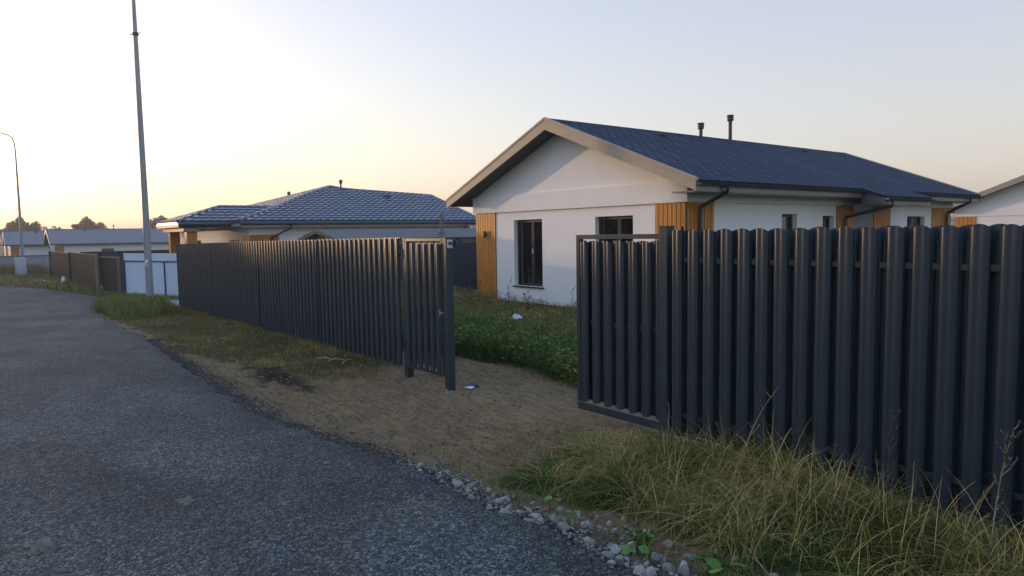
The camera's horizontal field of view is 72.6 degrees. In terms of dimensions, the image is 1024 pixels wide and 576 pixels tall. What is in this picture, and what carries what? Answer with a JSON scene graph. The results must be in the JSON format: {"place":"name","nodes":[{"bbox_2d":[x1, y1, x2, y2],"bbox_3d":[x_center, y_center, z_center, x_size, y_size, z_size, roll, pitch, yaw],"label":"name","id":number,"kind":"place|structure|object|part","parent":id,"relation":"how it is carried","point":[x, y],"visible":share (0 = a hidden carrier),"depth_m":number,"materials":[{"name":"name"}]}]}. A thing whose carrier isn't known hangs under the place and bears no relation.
{"place":"outdoors","nodes":[
{"label":"outdoors","id":0,"kind":"place"},
{"bbox_2d":[59,280,178,299],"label":"grass","id":1,"kind":"structure","parent":0,"point":[91,291],"depth_m":31.56,"materials":[{"name":"green plant"}]},
{"bbox_2d":[90,293,183,320],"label":"grass","id":2,"kind":"structure","parent":0,"point":[115,306],"depth_m":20.98,"materials":[{"name":"green plant"}]},
{"bbox_2d":[22,336,550,575],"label":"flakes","id":3,"kind":"object","parent":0,"point":[358,553],"visible":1,"depth_m":5.50,"materials":[{"name":"grey stone"}]},
{"bbox_2d":[155,180,475,252],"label":"house","id":4,"kind":"structure","parent":0,"point":[292,217],"depth_m":33.88,"materials":[{"name":"grey metal"}]},
{"bbox_2d":[0,286,642,575],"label":"road","id":5,"kind":"structure","parent":0,"point":[36,325],"depth_m":4.98,"materials":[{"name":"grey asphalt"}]},
{"bbox_2d":[23,538,61,554],"bbox_3d":[-2.722,1.493,4.050,0.184,0.024,0.261,-4,6,-38],"label":"mud clod","id":6,"kind":"object","parent":5,"relation":"on","point":[40,546],"visible":1,"depth_m":4.03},
{"bbox_2d":[176,496,194,504],"bbox_3d":[-2.208,1.441,4.717,0.127,0.014,0.206,-4,6,-38],"label":"mud clod","id":7,"kind":"object","parent":5,"relation":"on","point":[188,499],"visible":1,"depth_m":4.72,"materials":[{"name":"grey soil"}]},
{"bbox_2d":[297,214,475,243],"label":"shed","id":8,"kind":"structure","parent":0,"point":[466,234],"depth_m":27.03,"materials":[{"name":"beige paint"}]},
{"bbox_2d":[390,293,576,388],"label":"grass","id":9,"kind":"structure","parent":0,"point":[507,357],"depth_m":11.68,"materials":[{"name":"green plant"}]},
{"bbox_2d":[510,314,522,318],"bbox_3d":[0.085,0.527,13.298,0.203,0.117,0.274,-4,6,-38],"label":"plastic scrap","id":10,"kind":"object","parent":9,"relation":"on","point":[514,316],"visible":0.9,"depth_m":13.24,"materials":[{"name":"white plastic"}]},
{"bbox_2d":[0,246,1019,575],"bbox_3d":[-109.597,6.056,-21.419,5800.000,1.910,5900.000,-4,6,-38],"label":"ground","id":11,"kind":"structure","parent":0,"point":[536,390],"depth_m":7.96,"materials":[{"name":"soil"}]},
{"bbox_2d":[0,234,7,255],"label":"house","id":12,"kind":"structure","parent":11,"relation":"on","point":[5,250],"depth_m":118.93,"materials":[{"name":"white paint"}]},
{"bbox_2d":[0,132,23,256],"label":"street lamp","id":13,"kind":"object","parent":11,"relation":"on","point":[20,223],"visible":0.91,"depth_m":52.89,"materials":[{"name":"grey metal"}]},
{"bbox_2d":[6,216,23,230],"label":"tree","id":14,"kind":"object","parent":11,"relation":"on","point":[13,225],"visible":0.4,"depth_m":153.70,"materials":[{"name":"green plant"}]},
{"bbox_2d":[14,257,26,275],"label":"meter cabinet","id":15,"kind":"object","parent":11,"relation":"on","point":[20,264],"visible":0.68,"depth_m":52.47,"materials":[{"name":"metal"}]},
{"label":"door","id":16,"kind":"part","parent":15,"relation":"part of","materials":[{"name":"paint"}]},
{"bbox_2d":[0,255,48,268],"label":"fence","id":17,"kind":"object","parent":11,"relation":"on","point":[30,259],"visible":0.21,"depth_m":68.35,"materials":[{"name":"grey metal"}]},
{"bbox_2d":[0,262,49,275],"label":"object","id":18,"kind":"structure","parent":11,"relation":"on","point":[30,269],"depth_m":54.58,"materials":[{"name":"grey"}]},
{"bbox_2d":[22,220,30,230],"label":"tree","id":19,"kind":"object","parent":11,"relation":"on","point":[25,223],"visible":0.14,"depth_m":163.16,"materials":[{"name":"green plant"}]},
{"bbox_2d":[2,227,59,255],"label":"house","id":20,"kind":"structure","parent":11,"relation":"on","point":[33,242],"depth_m":95.11,"materials":[{"name":"white paint"}]},
{"bbox_2d":[22,221,43,230],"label":"tree","id":21,"kind":"object","parent":11,"relation":"on","point":[35,226],"visible":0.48,"depth_m":159.73,"materials":[{"name":"green plant"}]},
{"bbox_2d":[0,271,90,292],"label":"grass","id":22,"kind":"structure","parent":11,"relation":"on","point":[17,280],"depth_m":42.35,"materials":[{"name":"green plant"}]},
{"bbox_2d":[48,251,100,290],"bbox_3d":[-27.461,-1.163,43.165,0.205,2.283,26.271,-4,6,-37],"label":"sheet fence","id":23,"kind":"object","parent":11,"relation":"on","point":[81,268],"visible":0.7,"depth_m":39.48,"materials":[{"name":"brown metal"}]},
{"bbox_2d":[71,221,86,228],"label":"tree","id":24,"kind":"object","parent":11,"relation":"on","point":[75,226],"visible":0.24,"depth_m":160.38,"materials":[{"name":"green plant"}]},
{"bbox_2d":[80,216,98,228],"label":"tree","id":25,"kind":"object","parent":11,"relation":"on","point":[89,223],"visible":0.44,"depth_m":160.95,"materials":[{"name":"green plant"}]},
{"bbox_2d":[96,222,107,228],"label":"tree","id":26,"kind":"object","parent":11,"relation":"on","point":[101,225],"visible":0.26,"depth_m":167.06,"materials":[{"name":"green plant"}]},
{"bbox_2d":[43,225,168,252],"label":"house","id":27,"kind":"structure","parent":11,"relation":"on","point":[76,240],"depth_m":90.91,"materials":[{"name":"white paint"}]},
{"bbox_2d":[100,256,122,293],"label":"brown gate","id":28,"kind":"structure","parent":11,"relation":"on","point":[111,267],"depth_m":32.12,"materials":[{"name":"metal"}]},
{"bbox_2d":[80,250,168,284],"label":"boundary fence","id":29,"kind":"object","parent":11,"relation":"on","point":[111,253],"visible":0.09,"depth_m":41.16,"materials":[{"name":"brown metal"}]},
{"bbox_2d":[130,0,153,296],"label":"utility pole","id":30,"kind":"object","parent":11,"relation":"on","point":[146,231],"visible":0.93,"depth_m":27.63,"materials":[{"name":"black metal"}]},
{"bbox_2d":[121,253,178,296],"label":"white gate","id":31,"kind":"structure","parent":11,"relation":"on","point":[165,276],"depth_m":29.97,"materials":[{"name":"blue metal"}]},
{"bbox_2d":[150,215,164,227],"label":"tree","id":32,"kind":"object","parent":11,"relation":"on","point":[152,224],"visible":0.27,"depth_m":150.30,"materials":[{"name":"green plant"}]},
{"bbox_2d":[101,301,387,380],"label":"grass","id":33,"kind":"structure","parent":11,"relation":"on","point":[159,322],"depth_m":13.59,"materials":[{"name":"plant"}]},
{"bbox_2d":[176,237,413,377],"bbox_3d":[-5.654,0.231,15.328,0.156,2.611,13.624,-4,6,-38],"label":"metal picket fence","id":34,"kind":"object","parent":11,"relation":"on","point":[338,293],"visible":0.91,"depth_m":12.64,"materials":[{"name":"metal"}]},
{"bbox_2d":[401,238,444,376],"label":"wicket gate","id":35,"kind":"structure","parent":34,"relation":"attached to","point":[423,260],"depth_m":9.49,"materials":[{"name":"metal"}]},
{"bbox_2d":[379,373,419,383],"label":"mortar crumbs","id":36,"kind":"object","parent":11,"relation":"on","point":[397,378],"visible":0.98,"depth_m":9.93,"materials":[{"name":"grey concrete"}]},
{"bbox_2d":[174,353,631,496],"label":"clods","id":37,"kind":"object","parent":11,"relation":"on","point":[330,423],"visible":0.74,"depth_m":8.21,"materials":[{"name":"brown soil"}]},
{"bbox_2d":[149,338,708,575],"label":"gravel","id":38,"kind":"structure","parent":11,"relation":"on","point":[199,373],"depth_m":6.60,"materials":[{"name":"grey gravel"}]},
{"bbox_2d":[388,242,476,292],"bbox_3d":[-1.156,-0.700,27.578,22.025,2.230,0.110,-4,6,-38],"label":"boundary fence","id":39,"kind":"object","parent":11,"relation":"on","point":[465,264],"visible":0.01,"depth_m":26.98,"materials":[{"name":"metal"}]},
{"bbox_2d":[416,387,457,396],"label":"mortar crumbs","id":40,"kind":"object","parent":11,"relation":"on","point":[444,390],"visible":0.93,"depth_m":9.03,"materials":[{"name":"grey concrete"}]},
{"bbox_2d":[441,238,462,390],"bbox_3d":[-0.761,0.414,9.148,0.224,2.145,0.174,-4,6,-38],"label":"gate post","id":41,"kind":"object","parent":11,"relation":"on","point":[448,244],"visible":0.82,"depth_m":9.09,"materials":[{"name":"metal"}]},
{"bbox_2d":[452,479,462,485],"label":"stone","id":42,"kind":"object","parent":11,"relation":"on","point":[457,483],"visible":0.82,"depth_m":5.04,"materials":[{"name":"stone"}]},
{"bbox_2d":[286,379,649,487],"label":"grass","id":43,"kind":"structure","parent":11,"relation":"on","point":[486,471],"depth_m":6.62,"materials":[{"name":"plant"}]},
{"bbox_2d":[466,493,475,499],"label":"stone","id":44,"kind":"object","parent":11,"relation":"on","point":[470,496],"visible":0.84,"depth_m":4.75,"materials":[{"name":"stone"}]},
{"bbox_2d":[466,482,479,488],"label":"stone","id":45,"kind":"object","parent":11,"relation":"on","point":[472,485],"visible":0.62,"depth_m":5.02,"materials":[{"name":"stone"}]},
{"bbox_2d":[466,382,479,386],"bbox_3d":[-0.519,1.287,9.348,0.160,0.051,0.194,-4,6,-38],"label":"cloth scrap","id":46,"kind":"object","parent":11,"relation":"on","point":[473,384],"visible":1,"depth_m":9.32,"materials":[{"name":"blue fabric"}]},
{"bbox_2d":[1,213,954,248],"bbox_3d":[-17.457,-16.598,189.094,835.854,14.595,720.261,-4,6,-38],"label":"wood","id":47,"kind":"object","parent":11,"relation":"on","point":[952,222],"visible":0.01,"depth_m":379.19,"materials":[{"name":"orange plant"}]},
{"bbox_2d":[395,280,576,336],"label":"weeds","id":48,"kind":"object","parent":11,"relation":"on","point":[493,300],"visible":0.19,"depth_m":17.48,"materials":[{"name":"green plant"}]},
{"bbox_2d":[232,373,749,575],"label":"pebbles","id":49,"kind":"object","parent":11,"relation":"on","point":[585,531],"visible":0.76,"depth_m":5.20,"materials":[{"name":"grey stone"}]},
{"bbox_2d":[494,497,505,503],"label":"stone","id":50,"kind":"object","parent":11,"relation":"on","point":[501,500],"visible":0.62,"depth_m":4.80,"materials":[{"name":"stone"}]},
{"bbox_2d":[499,508,512,513],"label":"stone","id":51,"kind":"object","parent":11,"relation":"on","point":[504,510],"visible":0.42,"depth_m":4.47,"materials":[{"name":"stone"}]},
{"bbox_2d":[523,266,530,313],"bbox_3d":[0.359,0.159,15.740,0.215,1.337,0.156,-2,5,-14],"label":"dry weed","id":52,"kind":"object","parent":11,"relation":"on","point":[527,286],"visible":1,"depth_m":15.74,"materials":[{"name":"brown plant"}]},
{"bbox_2d":[523,518,540,524],"bbox_3d":[0.117,1.450,4.300,0.096,0.078,0.115,-3,5,-27],"label":"stone","id":53,"kind":"object","parent":11,"relation":"on","point":[538,522],"visible":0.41,"depth_m":4.27,"materials":[{"name":"stone"}]},
{"bbox_2d":[530,513,541,518],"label":"stone","id":54,"kind":"object","parent":11,"relation":"on","point":[536,515],"visible":0.59,"depth_m":4.42,"materials":[{"name":"stone"}]},
{"bbox_2d":[537,517,544,523],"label":"stone","id":55,"kind":"object","parent":11,"relation":"on","point":[541,520],"visible":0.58,"depth_m":4.32,"materials":[{"name":"stone"}]},
{"bbox_2d":[542,495,560,510],"bbox_3d":[0.295,1.515,4.916,0.105,0.114,0.218,1,5,28],"label":"broadleaf weed","id":56,"kind":"object","parent":11,"relation":"on","point":[549,497],"visible":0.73,"depth_m":4.89,"materials":[{"name":"green plant"}]},
{"bbox_2d":[550,514,559,524],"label":"stone","id":57,"kind":"object","parent":11,"relation":"on","point":[554,518],"visible":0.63,"depth_m":4.37,"materials":[{"name":"stone"}]},
{"bbox_2d":[554,507,562,513],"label":"stone","id":58,"kind":"object","parent":11,"relation":"on","point":[560,511],"visible":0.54,"depth_m":4.79,"materials":[{"name":"stone"}]},
{"bbox_2d":[558,522,570,530],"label":"stone","id":59,"kind":"object","parent":11,"relation":"on","point":[563,525],"visible":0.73,"depth_m":4.20,"materials":[{"name":"stone"}]},
{"bbox_2d":[557,501,579,520],"bbox_3d":[0.375,1.468,4.550,0.149,0.120,0.200,-2,5,-10],"label":"broadleaf weed","id":60,"kind":"object","parent":11,"relation":"on","point":[564,518],"visible":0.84,"depth_m":4.55,"materials":[{"name":"green plant"}]},
{"bbox_2d":[574,538,578,544],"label":"stone","id":61,"kind":"object","parent":11,"relation":"on","point":[576,541],"visible":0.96,"depth_m":4.00,"materials":[{"name":"stone"}]},
{"bbox_2d":[583,536,595,545],"bbox_3d":[0.455,1.485,4.040,0.066,0.078,0.070,-4,5,-35],"label":"stone","id":62,"kind":"object","parent":11,"relation":"on","point":[590,541],"visible":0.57,"depth_m":4.03,"materials":[{"name":"stone"}]},
{"bbox_2d":[603,551,615,559],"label":"stone","id":63,"kind":"object","parent":11,"relation":"on","point":[609,555],"visible":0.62,"depth_m":3.81,"materials":[{"name":"stone"}]},
{"bbox_2d":[607,560,615,565],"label":"stone","id":64,"kind":"object","parent":11,"relation":"on","point":[612,562],"visible":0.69,"depth_m":3.71,"materials":[{"name":"stone"}]},
{"bbox_2d":[610,544,621,555],"bbox_3d":[0.584,1.475,3.912,0.068,0.087,0.107,-1,4,0],"label":"stone","id":65,"kind":"object","parent":11,"relation":"on","point":[616,549],"visible":0.77,"depth_m":3.88,"materials":[{"name":"stone"}]},
{"bbox_2d":[615,555,624,564],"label":"stone","id":66,"kind":"object","parent":11,"relation":"on","point":[619,559],"visible":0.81,"depth_m":3.74,"materials":[{"name":"stone"}]},
{"bbox_2d":[627,541,636,553],"bbox_3d":[0.692,1.533,4.072,0.069,0.120,0.057,1,6,15],"label":"stone","id":67,"kind":"object","parent":11,"relation":"on","point":[632,545],"visible":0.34,"depth_m":4.06,"materials":[{"name":"stone"}]},
{"bbox_2d":[621,531,654,554],"bbox_3d":[0.730,1.507,4.077,0.177,0.131,0.275,1,5,21],"label":"broadleaf weed","id":68,"kind":"object","parent":11,"relation":"on","point":[641,548],"visible":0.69,"depth_m":4.03,"materials":[{"name":"green plant"}]},
{"bbox_2d":[634,565,645,575],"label":"stone","id":69,"kind":"object","parent":11,"relation":"on","point":[639,569],"visible":0.98,"depth_m":3.56,"materials":[{"name":"stone"}]},
{"bbox_2d":[645,566,656,575],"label":"stone","id":70,"kind":"object","parent":11,"relation":"on","point":[650,570],"visible":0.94,"depth_m":3.60,"materials":[{"name":"stone"}]},
{"bbox_2d":[650,551,660,566],"bbox_3d":[0.808,1.540,3.942,0.067,0.088,0.070,2,5,31],"label":"stone","id":71,"kind":"object","parent":11,"relation":"on","point":[655,556],"visible":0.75,"depth_m":3.92,"materials":[{"name":"stone"}]},
{"bbox_2d":[470,473,850,575],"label":"grass","id":72,"kind":"structure","parent":11,"relation":"on","point":[533,498],"depth_m":4.71,"materials":[{"name":"green plant"}]},
{"bbox_2d":[662,562,673,572],"bbox_3d":[0.838,1.510,3.738,0.063,0.080,0.057,-6,-25,-45],"label":"stone","id":73,"kind":"object","parent":11,"relation":"on","point":[668,567],"visible":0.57,"depth_m":3.72,"materials":[{"name":"stone"}]},
{"bbox_2d":[662,539,673,548],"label":"stone","id":74,"kind":"object","parent":11,"relation":"on","point":[668,544],"visible":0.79,"depth_m":4.32,"materials":[{"name":"stone"}]},
{"bbox_2d":[666,405,672,451],"bbox_3d":[1.327,1.223,5.865,0.054,0.501,0.153,1,5,20],"label":"dry weed","id":75,"kind":"object","parent":11,"relation":"on","point":[668,418],"visible":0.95,"depth_m":5.84,"materials":[{"name":"brown plant"}]},
{"bbox_2d":[566,450,779,575],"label":"weeds","id":76,"kind":"object","parent":11,"relation":"on","point":[730,568],"visible":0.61,"depth_m":4.08,"materials":[{"name":"green plant"}]},
{"bbox_2d":[677,560,689,575],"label":"stone","id":77,"kind":"object","parent":11,"relation":"on","point":[683,569],"visible":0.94,"depth_m":3.75,"materials":[{"name":"stone"}]},
{"bbox_2d":[683,554,693,560],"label":"stone","id":78,"kind":"object","parent":11,"relation":"on","point":[687,558],"visible":0.72,"depth_m":4.17,"materials":[{"name":"stone"}]},
{"bbox_2d":[686,544,720,575],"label":"broadleaf weed","id":79,"kind":"object","parent":11,"relation":"on","point":[712,563],"visible":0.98,"depth_m":3.77,"materials":[{"name":"green plant"}]},
{"bbox_2d":[445,114,983,309],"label":"house","id":80,"kind":"structure","parent":11,"relation":"on","point":[540,195],"depth_m":18.37,"materials":[{"name":"white paint"}]},
{"bbox_2d":[512,219,543,288],"bbox_3d":[0.507,-0.962,19.524,0.250,1.895,1.340,-4,6,-38],"label":"window","id":81,"kind":"structure","parent":80,"relation":"in","point":[529,231],"depth_m":19.64,"materials":[{"name":"black glass"}]},
{"bbox_2d":[599,215,632,241],"bbox_3d":[2.587,-0.816,16.984,0.082,1.860,1.250,-4,6,-38],"label":"window","id":82,"kind":"structure","parent":80,"relation":"in","point":[609,224],"depth_m":16.98,"materials":[{"name":"black glass"}]},
{"bbox_2d":[782,214,791,230],"bbox_3d":[6.915,-1.317,17.767,0.710,1.120,0.082,-4,6,-38],"label":"window","id":83,"kind":"structure","parent":80,"relation":"in","point":[786,218],"depth_m":17.83,"materials":[{"name":"black glass"}]},
{"bbox_2d":[823,216,829,228],"bbox_3d":[8.428,-1.412,18.937,0.600,1.080,0.082,-4,6,-38],"label":"window","id":84,"kind":"structure","parent":80,"relation":"in","point":[825,218],"depth_m":19.01,"materials":[{"name":"black glass"}]},
{"bbox_2d":[907,216,919,225],"bbox_3d":[12.693,-1.736,22.233,1.260,1.080,0.082,-4,6,-38],"label":"window","id":85,"kind":"structure","parent":80,"relation":"in","point":[911,220],"depth_m":22.30,"materials":[{"name":"black glass"}]},
{"bbox_2d":[708,563,745,575],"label":"broadleaf weed","id":86,"kind":"object","parent":11,"relation":"on","point":[716,570],"visible":1,"depth_m":3.56,"materials":[{"name":"green plant"}]},
{"bbox_2d":[730,556,738,562],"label":"stone","id":87,"kind":"object","parent":11,"relation":"on","point":[735,560],"visible":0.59,"depth_m":4.12,"materials":[{"name":"stone"}]},
{"bbox_2d":[480,406,1023,575],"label":"grass","id":88,"kind":"structure","parent":11,"relation":"on","point":[617,463],"depth_m":4.61,"materials":[{"name":"plant"}]},
{"bbox_2d":[743,388,777,464],"bbox_3d":[1.859,1.093,5.230,0.090,0.751,0.257,-5,6,-40],"label":"dry weed","id":89,"kind":"object","parent":11,"relation":"on","point":[757,419],"visible":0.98,"depth_m":5.25,"materials":[{"name":"brown plant"}]},
{"bbox_2d":[658,224,1023,540],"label":"metal picket fence","id":90,"kind":"object","parent":11,"relation":"on","point":[980,267],"visible":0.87,"depth_m":4.85,"materials":[{"name":"metal"}]},
{"bbox_2d":[576,234,1023,527],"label":"sliding gate","id":91,"kind":"structure","parent":90,"relation":"attached to","point":[617,288],"depth_m":6.48,"materials":[{"name":"metal"}]},
{"bbox_2d":[878,409,901,514],"bbox_3d":[2.358,1.156,4.345,0.128,0.827,0.099,-4,6,-38],"label":"dry weed","id":92,"kind":"object","parent":11,"relation":"on","point":[889,435],"visible":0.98,"depth_m":4.33,"materials":[{"name":"brown plant"}]},
{"bbox_2d":[951,175,1023,227],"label":"house","id":93,"kind":"structure","parent":11,"relation":"on","point":[1002,203],"depth_m":35.89,"materials":[{"name":"white paint"}]},
{"bbox_2d":[982,420,1021,564],"bbox_3d":[2.657,1.145,3.780,0.131,0.887,0.148,-4,6,-38],"label":"dry weed","id":94,"kind":"object","parent":11,"relation":"on","point":[1006,440],"visible":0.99,"depth_m":3.76,"materials":[{"name":"brown plant"}]},
{"bbox_2d":[0,0,1023,229],"label":"sky","id":95,"kind":"structure","parent":0,"point":[245,102],"materials":[{"name":"white"}]}
]}

